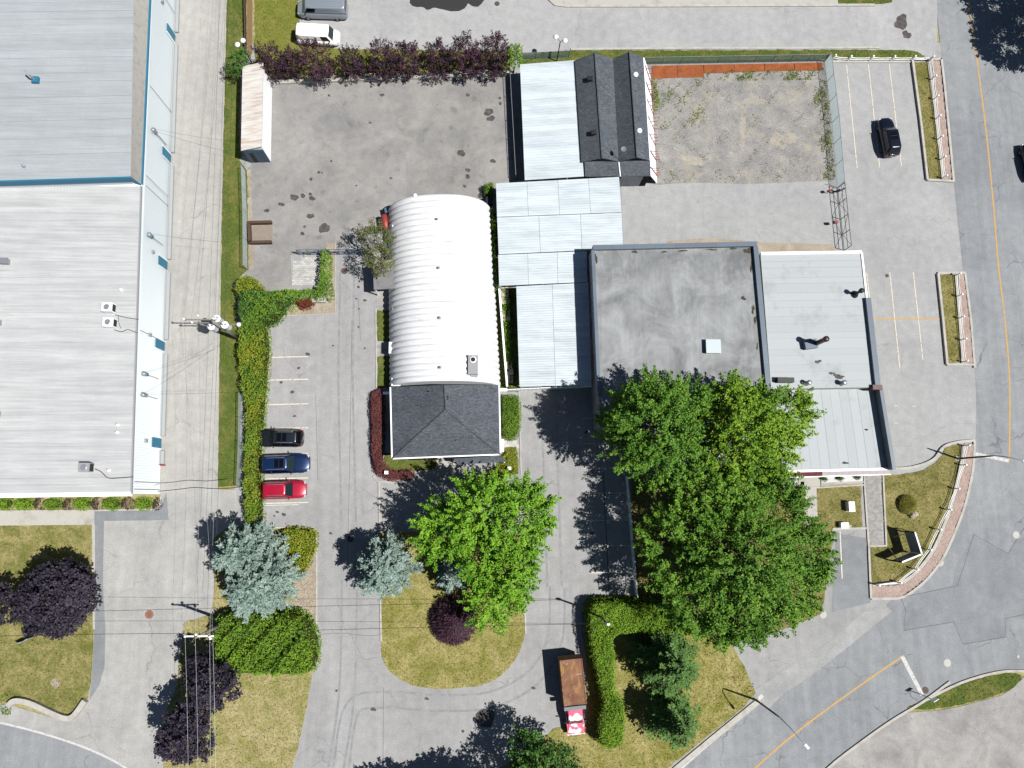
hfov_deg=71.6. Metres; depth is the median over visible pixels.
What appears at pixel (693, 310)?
flat roof building
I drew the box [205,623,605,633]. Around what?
overhead wire
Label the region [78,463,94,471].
condenser unit
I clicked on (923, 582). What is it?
kerb
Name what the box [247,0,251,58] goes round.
soil strip
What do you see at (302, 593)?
soil bed
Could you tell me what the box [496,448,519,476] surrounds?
shrub
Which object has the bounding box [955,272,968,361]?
white fence
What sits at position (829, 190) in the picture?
gate marker
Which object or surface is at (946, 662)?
manhole cover
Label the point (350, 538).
manhole cover
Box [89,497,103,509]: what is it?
barberry shrub
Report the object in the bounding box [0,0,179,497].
warehouse
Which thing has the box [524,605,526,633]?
kerb
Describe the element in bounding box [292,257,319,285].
paver pad
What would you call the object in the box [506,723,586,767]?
maple tree
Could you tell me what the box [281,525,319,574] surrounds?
hedge
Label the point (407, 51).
purple plum
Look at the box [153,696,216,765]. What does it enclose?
purple maple
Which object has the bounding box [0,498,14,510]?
box shrub
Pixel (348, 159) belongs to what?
storage yard
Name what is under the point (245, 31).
timber fence
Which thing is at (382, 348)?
walkway
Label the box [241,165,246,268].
chain link fence
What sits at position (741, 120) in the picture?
weeds
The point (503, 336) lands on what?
board fence
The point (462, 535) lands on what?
maple tree
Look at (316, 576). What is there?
kerb
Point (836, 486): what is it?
kerb
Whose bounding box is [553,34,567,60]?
yard lamp
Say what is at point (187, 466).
alley
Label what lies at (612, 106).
workshop
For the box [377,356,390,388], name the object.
lawn
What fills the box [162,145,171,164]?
door
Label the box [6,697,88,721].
wall
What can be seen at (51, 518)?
path
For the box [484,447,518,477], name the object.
lawn
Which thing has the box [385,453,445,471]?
lawn
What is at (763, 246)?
dirt patch
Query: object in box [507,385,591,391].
board fence
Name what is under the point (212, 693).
purple maple
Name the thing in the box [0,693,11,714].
weeds
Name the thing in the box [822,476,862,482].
pebble bed
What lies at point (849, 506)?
utility cabinet
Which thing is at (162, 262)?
door
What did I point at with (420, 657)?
lawn
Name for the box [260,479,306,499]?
parked car
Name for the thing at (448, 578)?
spruce tree
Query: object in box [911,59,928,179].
kerb
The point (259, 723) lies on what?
lawn
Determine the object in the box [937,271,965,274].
kerb
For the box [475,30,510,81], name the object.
purple plum
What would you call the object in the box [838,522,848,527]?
utility cabinet
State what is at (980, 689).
lawn
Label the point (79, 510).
kerb
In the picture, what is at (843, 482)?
kerb
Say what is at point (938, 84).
pavement
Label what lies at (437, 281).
quonset hut
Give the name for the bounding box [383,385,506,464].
office house
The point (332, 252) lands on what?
sliding gate
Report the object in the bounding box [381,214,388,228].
oil tank
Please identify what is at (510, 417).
shrub
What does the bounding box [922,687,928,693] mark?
manhole cover
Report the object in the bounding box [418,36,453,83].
purple plum
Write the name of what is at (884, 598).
kerb
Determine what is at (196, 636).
utility pole
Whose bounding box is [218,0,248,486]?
lawn
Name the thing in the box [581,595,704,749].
cedar hedge
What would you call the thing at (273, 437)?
parked car
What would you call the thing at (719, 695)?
lawn
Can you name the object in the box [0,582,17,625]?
purple maple
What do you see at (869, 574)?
kerb
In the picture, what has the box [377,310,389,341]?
lawn
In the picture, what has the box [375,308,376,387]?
kerb
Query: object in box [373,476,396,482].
kerb
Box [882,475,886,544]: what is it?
kerb
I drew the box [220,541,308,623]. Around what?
spruce tree
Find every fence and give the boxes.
[236,392,242,486]
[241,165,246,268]
[243,0,246,54]
[498,285,507,387]
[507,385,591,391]
[509,69,515,179]
[521,50,569,58]
[625,476,637,596]
[644,58,660,182]
[645,54,829,63]
[824,51,844,187]
[833,54,934,60]
[875,444,970,586]
[929,56,947,178]
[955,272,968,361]
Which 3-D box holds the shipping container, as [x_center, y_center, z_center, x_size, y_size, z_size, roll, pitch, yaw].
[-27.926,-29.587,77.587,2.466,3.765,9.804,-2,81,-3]
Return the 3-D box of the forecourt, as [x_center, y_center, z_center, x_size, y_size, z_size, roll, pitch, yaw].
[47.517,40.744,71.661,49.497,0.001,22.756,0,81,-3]
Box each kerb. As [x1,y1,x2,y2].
[0,496,161,511]
[261,527,317,633]
[286,243,335,315]
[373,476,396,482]
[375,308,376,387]
[378,481,381,641]
[518,392,521,474]
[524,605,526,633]
[549,0,874,7]
[571,46,879,50]
[673,698,760,767]
[794,484,864,488]
[822,481,863,483]
[826,681,950,767]
[828,60,910,62]
[832,527,866,529]
[863,476,869,546]
[867,547,871,598]
[869,545,886,546]
[871,597,896,599]
[872,581,903,585]
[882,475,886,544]
[895,439,974,469]
[897,441,975,599]
[902,444,964,582]
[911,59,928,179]
[914,57,954,181]
[926,179,953,182]
[926,669,1023,700]
[927,62,944,178]
[936,273,948,364]
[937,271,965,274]
[946,363,974,365]
[954,275,963,362]
[964,274,975,367]
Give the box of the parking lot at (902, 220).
[622,58,975,578]
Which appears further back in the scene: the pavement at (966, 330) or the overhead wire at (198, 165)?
the pavement at (966, 330)
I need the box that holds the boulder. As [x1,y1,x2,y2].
[908,511,918,518]
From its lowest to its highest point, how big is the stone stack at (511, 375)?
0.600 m
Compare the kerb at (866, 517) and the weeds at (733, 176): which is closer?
the kerb at (866, 517)
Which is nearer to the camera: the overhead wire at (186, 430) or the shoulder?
the overhead wire at (186, 430)
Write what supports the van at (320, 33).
on the side road at (538, 25)
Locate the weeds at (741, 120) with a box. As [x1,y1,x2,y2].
[656,76,829,180]
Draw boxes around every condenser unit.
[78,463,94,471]
[101,302,116,312]
[102,318,117,327]
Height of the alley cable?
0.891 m
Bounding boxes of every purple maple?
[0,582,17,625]
[4,553,102,643]
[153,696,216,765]
[179,647,242,717]
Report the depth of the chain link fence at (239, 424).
73.02 m
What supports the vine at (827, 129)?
on the gravel lot at (728, 157)
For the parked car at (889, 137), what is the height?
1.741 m
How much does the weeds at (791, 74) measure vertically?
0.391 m
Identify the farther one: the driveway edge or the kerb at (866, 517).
the kerb at (866, 517)
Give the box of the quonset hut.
[373,193,500,386]
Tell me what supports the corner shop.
on the asphalt yard at (373, 711)
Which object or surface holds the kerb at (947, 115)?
on the asphalt yard at (373, 711)
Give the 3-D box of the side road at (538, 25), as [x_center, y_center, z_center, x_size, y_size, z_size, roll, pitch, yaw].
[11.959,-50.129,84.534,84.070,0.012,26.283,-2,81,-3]
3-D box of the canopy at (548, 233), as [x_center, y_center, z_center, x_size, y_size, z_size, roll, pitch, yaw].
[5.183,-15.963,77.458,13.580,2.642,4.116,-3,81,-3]
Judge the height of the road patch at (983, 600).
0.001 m
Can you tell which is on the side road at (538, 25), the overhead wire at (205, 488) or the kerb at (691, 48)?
the kerb at (691, 48)
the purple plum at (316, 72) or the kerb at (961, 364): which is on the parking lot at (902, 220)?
the kerb at (961, 364)
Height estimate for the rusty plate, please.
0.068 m
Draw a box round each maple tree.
[406,467,562,591]
[457,530,544,637]
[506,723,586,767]
[591,363,722,493]
[631,459,841,656]
[689,368,826,501]
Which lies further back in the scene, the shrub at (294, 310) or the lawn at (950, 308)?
the lawn at (950, 308)
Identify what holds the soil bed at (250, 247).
on the storage yard at (348, 159)
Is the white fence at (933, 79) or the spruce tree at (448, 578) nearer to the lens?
the spruce tree at (448, 578)
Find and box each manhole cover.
[145,610,153,618]
[341,268,347,273]
[347,535,353,541]
[819,611,826,618]
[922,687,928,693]
[943,659,950,666]
[1012,531,1019,538]
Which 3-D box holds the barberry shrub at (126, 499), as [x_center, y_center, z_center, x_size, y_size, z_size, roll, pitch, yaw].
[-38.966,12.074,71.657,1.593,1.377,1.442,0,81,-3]
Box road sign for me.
[921,694,938,701]
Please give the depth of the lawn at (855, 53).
83.28 m
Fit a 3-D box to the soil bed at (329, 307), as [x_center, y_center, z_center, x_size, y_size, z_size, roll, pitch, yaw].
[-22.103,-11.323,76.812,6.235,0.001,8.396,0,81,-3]
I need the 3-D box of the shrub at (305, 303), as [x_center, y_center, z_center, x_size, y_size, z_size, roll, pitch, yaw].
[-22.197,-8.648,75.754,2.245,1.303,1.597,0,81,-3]
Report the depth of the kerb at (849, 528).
75.08 m
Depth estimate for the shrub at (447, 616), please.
70.44 m
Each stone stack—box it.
[501,287,508,304]
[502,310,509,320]
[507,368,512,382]
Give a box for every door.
[151,436,161,448]
[155,337,164,352]
[158,254,167,271]
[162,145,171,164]
[166,22,175,43]
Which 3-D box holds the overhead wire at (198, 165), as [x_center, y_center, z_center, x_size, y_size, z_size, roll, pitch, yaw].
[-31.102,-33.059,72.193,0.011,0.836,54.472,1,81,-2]
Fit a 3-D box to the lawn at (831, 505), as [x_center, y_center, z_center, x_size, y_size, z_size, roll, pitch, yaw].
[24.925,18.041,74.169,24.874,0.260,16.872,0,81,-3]
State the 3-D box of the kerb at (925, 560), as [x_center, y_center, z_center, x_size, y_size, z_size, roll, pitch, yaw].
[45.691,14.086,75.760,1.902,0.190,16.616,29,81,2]
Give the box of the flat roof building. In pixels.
[586,241,772,430]
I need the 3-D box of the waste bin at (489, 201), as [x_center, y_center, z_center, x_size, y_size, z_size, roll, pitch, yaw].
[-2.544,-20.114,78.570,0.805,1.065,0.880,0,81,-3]
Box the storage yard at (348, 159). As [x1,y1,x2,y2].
[244,76,514,292]
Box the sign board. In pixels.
[888,529,922,562]
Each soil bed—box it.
[247,170,253,268]
[284,243,334,316]
[291,529,316,625]
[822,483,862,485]
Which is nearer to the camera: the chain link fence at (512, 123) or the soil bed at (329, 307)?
the soil bed at (329, 307)
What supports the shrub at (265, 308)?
on the asphalt yard at (373, 711)
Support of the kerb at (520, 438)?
on the asphalt yard at (373, 711)
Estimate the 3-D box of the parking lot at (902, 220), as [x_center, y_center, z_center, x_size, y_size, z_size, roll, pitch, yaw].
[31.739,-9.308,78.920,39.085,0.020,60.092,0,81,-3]
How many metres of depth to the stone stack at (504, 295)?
76.97 m
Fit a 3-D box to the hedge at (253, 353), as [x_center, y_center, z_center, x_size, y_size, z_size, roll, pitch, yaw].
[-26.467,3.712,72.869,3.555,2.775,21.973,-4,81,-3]
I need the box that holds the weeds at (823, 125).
[812,75,833,178]
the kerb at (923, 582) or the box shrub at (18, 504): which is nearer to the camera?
the box shrub at (18, 504)
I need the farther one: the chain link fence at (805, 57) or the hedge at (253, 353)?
the chain link fence at (805, 57)
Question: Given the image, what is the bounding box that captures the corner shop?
[759,251,895,477]
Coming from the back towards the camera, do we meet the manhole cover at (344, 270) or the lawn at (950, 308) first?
the lawn at (950, 308)
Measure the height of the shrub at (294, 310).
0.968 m
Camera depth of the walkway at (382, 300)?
76.79 m
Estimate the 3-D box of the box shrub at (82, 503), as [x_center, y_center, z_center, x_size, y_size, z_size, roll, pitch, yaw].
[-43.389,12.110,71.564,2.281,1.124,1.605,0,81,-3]
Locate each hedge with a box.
[212,607,321,677]
[237,320,272,526]
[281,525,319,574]
[369,388,415,481]
[502,286,511,367]
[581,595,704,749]
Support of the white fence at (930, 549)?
on the lawn at (930, 488)
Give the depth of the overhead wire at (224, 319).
70.71 m
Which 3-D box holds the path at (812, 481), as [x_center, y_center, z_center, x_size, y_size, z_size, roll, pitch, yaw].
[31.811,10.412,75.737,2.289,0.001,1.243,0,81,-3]
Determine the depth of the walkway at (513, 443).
74.97 m
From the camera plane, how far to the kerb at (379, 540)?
72.90 m
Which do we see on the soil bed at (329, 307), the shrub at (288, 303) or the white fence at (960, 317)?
the shrub at (288, 303)
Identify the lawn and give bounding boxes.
[0,524,93,714]
[162,526,315,767]
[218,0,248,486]
[254,0,511,79]
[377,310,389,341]
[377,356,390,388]
[379,531,524,688]
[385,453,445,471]
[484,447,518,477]
[491,213,518,391]
[502,595,755,767]
[520,48,924,63]
[631,476,862,638]
[838,0,891,3]
[870,445,960,582]
[908,673,1021,709]
[914,61,941,178]
[940,274,959,362]
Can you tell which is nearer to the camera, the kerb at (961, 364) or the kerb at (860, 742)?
the kerb at (860, 742)
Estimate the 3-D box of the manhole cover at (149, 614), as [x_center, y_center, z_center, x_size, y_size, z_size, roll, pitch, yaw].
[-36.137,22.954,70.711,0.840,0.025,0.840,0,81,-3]
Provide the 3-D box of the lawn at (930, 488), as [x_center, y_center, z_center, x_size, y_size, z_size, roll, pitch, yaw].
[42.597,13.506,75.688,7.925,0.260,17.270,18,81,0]
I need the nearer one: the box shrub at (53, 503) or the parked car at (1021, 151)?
the box shrub at (53, 503)
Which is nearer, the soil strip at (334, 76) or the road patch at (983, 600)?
the road patch at (983, 600)
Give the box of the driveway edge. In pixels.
[90,493,167,697]
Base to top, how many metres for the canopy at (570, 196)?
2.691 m
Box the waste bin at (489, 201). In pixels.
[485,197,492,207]
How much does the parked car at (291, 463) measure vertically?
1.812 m
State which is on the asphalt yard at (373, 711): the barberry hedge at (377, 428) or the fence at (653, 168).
the barberry hedge at (377, 428)
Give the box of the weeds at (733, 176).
[664,169,829,182]
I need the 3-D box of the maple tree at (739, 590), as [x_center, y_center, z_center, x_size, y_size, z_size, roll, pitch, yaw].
[20.871,15.609,66.763,18.797,15.338,18.607,-21,82,-6]
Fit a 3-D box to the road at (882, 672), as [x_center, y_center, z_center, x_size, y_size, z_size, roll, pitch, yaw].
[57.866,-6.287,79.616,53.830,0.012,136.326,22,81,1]
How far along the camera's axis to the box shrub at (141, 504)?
71.80 m
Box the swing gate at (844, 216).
[837,182,851,250]
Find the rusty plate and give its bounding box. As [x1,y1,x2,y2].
[652,63,822,78]
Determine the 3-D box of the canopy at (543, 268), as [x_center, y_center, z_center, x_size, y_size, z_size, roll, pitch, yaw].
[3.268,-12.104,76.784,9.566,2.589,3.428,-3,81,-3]
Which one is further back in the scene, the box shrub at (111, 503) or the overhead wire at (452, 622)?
the box shrub at (111, 503)
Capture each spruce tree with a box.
[211,515,289,576]
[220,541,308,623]
[349,529,424,600]
[434,555,470,594]
[628,625,700,698]
[641,682,701,750]
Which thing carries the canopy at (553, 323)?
on the asphalt yard at (373, 711)
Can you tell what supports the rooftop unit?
on the quonset hut
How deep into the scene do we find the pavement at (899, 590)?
75.25 m
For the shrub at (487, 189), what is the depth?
78.51 m
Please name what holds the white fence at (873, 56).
on the kerb at (872, 61)
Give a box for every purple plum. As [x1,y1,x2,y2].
[250,40,288,85]
[277,44,305,81]
[294,38,337,86]
[336,42,367,80]
[364,36,399,82]
[388,39,422,80]
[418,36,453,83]
[446,29,487,79]
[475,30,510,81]
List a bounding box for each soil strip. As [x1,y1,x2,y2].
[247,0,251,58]
[278,69,508,79]
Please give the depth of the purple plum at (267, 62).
76.87 m
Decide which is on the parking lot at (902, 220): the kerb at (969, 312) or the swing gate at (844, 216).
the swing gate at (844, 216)
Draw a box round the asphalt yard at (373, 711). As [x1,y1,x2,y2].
[211,43,976,767]
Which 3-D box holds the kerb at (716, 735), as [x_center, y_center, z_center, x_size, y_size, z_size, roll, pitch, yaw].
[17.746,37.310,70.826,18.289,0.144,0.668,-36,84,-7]
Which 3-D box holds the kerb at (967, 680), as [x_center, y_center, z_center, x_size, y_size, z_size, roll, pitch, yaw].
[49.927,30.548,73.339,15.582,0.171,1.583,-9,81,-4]
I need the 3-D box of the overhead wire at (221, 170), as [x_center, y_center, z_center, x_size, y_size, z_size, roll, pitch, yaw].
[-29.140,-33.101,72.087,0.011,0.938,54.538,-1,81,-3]
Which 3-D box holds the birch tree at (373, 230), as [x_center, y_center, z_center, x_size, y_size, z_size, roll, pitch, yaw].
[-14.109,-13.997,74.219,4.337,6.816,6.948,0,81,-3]
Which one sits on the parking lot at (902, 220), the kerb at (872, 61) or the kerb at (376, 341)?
the kerb at (872, 61)
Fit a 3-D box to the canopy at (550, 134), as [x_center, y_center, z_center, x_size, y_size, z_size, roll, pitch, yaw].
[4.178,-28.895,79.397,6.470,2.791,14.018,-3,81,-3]
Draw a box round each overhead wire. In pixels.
[16,633,199,635]
[183,0,212,313]
[183,328,186,623]
[191,324,212,630]
[195,324,198,628]
[197,15,219,311]
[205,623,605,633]
[207,15,227,602]
[210,344,213,616]
[213,11,228,308]
[213,30,233,611]
[312,621,568,623]
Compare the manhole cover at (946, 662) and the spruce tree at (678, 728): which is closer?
the spruce tree at (678, 728)
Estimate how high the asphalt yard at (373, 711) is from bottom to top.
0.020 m
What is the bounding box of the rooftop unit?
[468,355,477,377]
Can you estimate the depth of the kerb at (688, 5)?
84.02 m
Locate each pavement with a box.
[548,0,838,4]
[872,443,972,596]
[932,60,951,178]
[958,274,972,362]
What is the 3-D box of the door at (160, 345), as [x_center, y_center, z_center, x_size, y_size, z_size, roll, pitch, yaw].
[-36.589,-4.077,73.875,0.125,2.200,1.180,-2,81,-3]
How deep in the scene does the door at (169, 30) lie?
79.34 m
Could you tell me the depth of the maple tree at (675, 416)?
65.27 m
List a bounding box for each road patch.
[832,534,869,611]
[900,535,1023,643]
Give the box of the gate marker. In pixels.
[826,188,844,193]
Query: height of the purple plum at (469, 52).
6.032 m
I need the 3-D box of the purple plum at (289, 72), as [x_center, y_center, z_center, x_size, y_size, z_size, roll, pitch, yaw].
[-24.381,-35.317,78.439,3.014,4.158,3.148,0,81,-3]
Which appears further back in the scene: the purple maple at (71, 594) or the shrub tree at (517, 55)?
the shrub tree at (517, 55)
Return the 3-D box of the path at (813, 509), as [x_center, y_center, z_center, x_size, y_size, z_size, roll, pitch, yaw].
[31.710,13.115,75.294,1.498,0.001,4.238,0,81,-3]
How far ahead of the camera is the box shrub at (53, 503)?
71.41 m
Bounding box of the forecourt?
[831,677,1023,767]
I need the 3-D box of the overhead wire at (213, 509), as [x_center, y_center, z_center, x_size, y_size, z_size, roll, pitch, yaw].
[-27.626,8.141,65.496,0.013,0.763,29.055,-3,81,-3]
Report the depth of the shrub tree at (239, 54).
77.07 m
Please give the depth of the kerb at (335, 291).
76.58 m
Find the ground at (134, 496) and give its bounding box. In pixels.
[0,0,1023,767]
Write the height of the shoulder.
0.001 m
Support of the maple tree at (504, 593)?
on the lawn at (420, 657)
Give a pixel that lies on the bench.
(320, 301)
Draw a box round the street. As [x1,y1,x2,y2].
[0,722,126,767]
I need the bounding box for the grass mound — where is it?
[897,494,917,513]
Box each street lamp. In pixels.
[753,697,808,748]
[955,455,1023,461]
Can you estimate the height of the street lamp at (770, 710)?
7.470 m
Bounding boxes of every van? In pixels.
[296,23,340,47]
[297,0,347,21]
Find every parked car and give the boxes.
[259,452,310,473]
[260,427,303,447]
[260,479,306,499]
[875,118,900,157]
[1017,144,1023,176]
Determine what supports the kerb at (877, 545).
on the asphalt yard at (373, 711)
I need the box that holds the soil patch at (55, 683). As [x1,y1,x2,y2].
[50,679,59,688]
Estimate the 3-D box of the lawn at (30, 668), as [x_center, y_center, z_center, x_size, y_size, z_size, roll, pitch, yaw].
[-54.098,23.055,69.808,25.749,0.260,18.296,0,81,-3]
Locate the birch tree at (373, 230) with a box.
[355,217,396,277]
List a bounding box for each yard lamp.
[235,38,252,63]
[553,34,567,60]
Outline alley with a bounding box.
[160,0,226,489]
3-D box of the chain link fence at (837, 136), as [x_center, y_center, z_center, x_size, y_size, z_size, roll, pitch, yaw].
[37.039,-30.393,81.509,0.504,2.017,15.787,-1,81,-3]
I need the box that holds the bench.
[312,298,326,302]
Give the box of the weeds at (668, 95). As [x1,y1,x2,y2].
[656,77,705,129]
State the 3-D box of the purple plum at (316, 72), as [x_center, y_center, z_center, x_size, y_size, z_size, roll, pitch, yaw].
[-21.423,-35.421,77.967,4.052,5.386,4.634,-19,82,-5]
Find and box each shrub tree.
[225,46,251,78]
[503,43,523,73]
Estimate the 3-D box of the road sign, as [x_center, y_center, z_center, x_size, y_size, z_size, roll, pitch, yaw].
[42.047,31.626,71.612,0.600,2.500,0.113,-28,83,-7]
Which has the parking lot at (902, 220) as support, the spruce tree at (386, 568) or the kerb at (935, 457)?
the kerb at (935, 457)
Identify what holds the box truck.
on the asphalt yard at (373, 711)
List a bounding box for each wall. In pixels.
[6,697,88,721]
[277,72,508,84]
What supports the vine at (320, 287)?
on the soil bed at (329, 307)
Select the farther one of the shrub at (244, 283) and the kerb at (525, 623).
the shrub at (244, 283)
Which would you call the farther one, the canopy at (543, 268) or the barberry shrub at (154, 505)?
the canopy at (543, 268)
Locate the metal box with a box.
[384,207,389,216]
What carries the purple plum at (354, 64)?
on the lawn at (276, 21)
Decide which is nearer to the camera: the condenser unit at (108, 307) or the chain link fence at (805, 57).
the condenser unit at (108, 307)
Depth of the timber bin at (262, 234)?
77.26 m
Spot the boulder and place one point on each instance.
(913, 515)
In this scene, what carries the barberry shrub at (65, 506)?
on the ground at (134, 496)
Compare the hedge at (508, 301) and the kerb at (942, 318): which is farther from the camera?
the kerb at (942, 318)
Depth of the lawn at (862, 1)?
85.16 m
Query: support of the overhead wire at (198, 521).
attached to the utility pole at (216, 323)
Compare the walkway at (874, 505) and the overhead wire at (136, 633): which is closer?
the overhead wire at (136, 633)
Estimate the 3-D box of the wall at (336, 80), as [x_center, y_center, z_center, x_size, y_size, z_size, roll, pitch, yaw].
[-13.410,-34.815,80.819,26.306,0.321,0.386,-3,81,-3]
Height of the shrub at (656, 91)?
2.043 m
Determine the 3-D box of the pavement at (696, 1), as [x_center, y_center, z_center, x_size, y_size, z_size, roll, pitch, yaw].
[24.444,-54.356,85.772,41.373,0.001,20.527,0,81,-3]
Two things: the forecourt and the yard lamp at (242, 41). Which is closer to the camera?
the forecourt
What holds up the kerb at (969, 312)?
on the road at (882, 672)
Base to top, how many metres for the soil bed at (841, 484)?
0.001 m
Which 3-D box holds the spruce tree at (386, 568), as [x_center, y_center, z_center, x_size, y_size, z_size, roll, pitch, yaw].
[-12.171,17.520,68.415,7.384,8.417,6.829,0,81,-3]
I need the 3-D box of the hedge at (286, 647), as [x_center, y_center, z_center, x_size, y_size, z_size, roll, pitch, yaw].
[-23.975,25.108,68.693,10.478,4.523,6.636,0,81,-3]
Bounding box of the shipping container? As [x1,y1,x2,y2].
[241,62,271,162]
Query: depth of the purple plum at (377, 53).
77.58 m
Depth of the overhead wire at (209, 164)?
70.73 m
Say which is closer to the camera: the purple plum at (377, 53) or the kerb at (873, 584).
the kerb at (873, 584)
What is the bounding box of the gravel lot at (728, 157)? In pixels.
[648,60,834,184]
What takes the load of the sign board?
on the lawn at (930, 488)
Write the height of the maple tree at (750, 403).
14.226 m
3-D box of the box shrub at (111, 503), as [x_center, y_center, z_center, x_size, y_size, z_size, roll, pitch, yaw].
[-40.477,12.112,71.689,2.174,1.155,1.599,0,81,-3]
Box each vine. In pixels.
[268,248,334,303]
[490,207,498,296]
[822,85,835,179]
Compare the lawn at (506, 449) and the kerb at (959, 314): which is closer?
the lawn at (506, 449)
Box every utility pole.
[182,314,240,340]
[183,623,222,639]
[599,616,609,625]
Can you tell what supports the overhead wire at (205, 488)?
attached to the utility pole at (216, 323)
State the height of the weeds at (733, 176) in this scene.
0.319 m
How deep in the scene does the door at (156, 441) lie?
72.17 m
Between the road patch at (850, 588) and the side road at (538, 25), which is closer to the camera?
the road patch at (850, 588)
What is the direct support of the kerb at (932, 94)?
on the parking lot at (902, 220)
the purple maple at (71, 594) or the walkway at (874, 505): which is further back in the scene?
the walkway at (874, 505)
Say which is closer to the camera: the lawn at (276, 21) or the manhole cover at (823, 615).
the manhole cover at (823, 615)
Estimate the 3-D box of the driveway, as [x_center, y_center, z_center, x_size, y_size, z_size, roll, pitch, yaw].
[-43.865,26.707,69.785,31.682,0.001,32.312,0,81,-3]
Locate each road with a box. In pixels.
[300,0,936,57]
[682,0,1023,767]
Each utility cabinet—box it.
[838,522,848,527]
[845,501,854,511]
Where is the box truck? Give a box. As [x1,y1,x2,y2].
[558,654,586,734]
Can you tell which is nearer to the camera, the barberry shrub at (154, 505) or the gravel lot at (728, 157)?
the barberry shrub at (154, 505)
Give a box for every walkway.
[376,291,388,308]
[377,341,388,355]
[504,440,518,447]
[865,475,883,544]
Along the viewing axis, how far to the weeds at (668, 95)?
81.96 m
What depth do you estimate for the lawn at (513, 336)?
76.76 m
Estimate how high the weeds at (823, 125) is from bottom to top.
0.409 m
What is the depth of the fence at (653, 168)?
79.71 m
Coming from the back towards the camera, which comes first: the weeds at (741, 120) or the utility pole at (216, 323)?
the weeds at (741, 120)
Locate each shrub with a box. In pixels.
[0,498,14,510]
[13,497,38,510]
[33,497,45,509]
[43,497,65,511]
[62,498,73,509]
[73,497,94,510]
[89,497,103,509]
[102,496,123,511]
[120,496,135,509]
[134,496,155,511]
[152,496,162,509]
[233,275,265,297]
[237,289,287,328]
[282,298,295,308]
[289,304,299,314]
[295,298,315,310]
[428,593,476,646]
[482,182,494,198]
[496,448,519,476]
[500,394,521,441]
[651,79,660,112]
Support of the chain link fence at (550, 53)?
on the lawn at (855, 53)
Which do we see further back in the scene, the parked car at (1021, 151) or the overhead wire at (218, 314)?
the parked car at (1021, 151)
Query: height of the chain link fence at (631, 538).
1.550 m
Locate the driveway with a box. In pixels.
[0,490,237,767]
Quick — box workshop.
[575,51,650,186]
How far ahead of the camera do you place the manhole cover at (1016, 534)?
75.85 m
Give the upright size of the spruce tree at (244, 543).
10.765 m
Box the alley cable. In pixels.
[158,487,236,491]
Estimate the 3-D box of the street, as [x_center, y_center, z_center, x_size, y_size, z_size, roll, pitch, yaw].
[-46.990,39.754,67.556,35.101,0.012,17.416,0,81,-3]
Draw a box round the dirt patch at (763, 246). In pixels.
[667,238,839,250]
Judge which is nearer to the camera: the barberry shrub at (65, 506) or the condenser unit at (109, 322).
the condenser unit at (109, 322)
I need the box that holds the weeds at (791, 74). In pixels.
[704,67,821,80]
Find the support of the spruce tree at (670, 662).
on the lawn at (719, 695)
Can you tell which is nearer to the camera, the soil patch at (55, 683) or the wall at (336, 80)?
the soil patch at (55, 683)
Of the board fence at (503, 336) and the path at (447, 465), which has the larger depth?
the board fence at (503, 336)
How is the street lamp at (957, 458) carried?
on the lawn at (930, 488)
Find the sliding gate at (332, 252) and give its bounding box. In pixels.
[296,249,370,254]
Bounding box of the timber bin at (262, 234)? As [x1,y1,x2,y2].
[247,220,272,244]
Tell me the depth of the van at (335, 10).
80.18 m
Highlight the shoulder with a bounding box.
[755,605,890,707]
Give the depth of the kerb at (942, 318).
79.14 m
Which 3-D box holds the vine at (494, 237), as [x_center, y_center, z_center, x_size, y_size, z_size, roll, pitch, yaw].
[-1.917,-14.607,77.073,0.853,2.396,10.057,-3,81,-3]
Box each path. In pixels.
[0,511,93,525]
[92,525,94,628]
[436,457,463,474]
[800,477,820,486]
[805,488,817,526]
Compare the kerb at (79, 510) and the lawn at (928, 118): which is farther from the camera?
the lawn at (928, 118)
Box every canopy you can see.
[496,177,621,216]
[497,213,622,254]
[498,251,586,291]
[516,283,590,387]
[519,60,583,181]
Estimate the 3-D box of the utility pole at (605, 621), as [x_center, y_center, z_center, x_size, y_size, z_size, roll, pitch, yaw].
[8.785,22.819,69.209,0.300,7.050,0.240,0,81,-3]
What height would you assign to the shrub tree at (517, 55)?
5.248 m

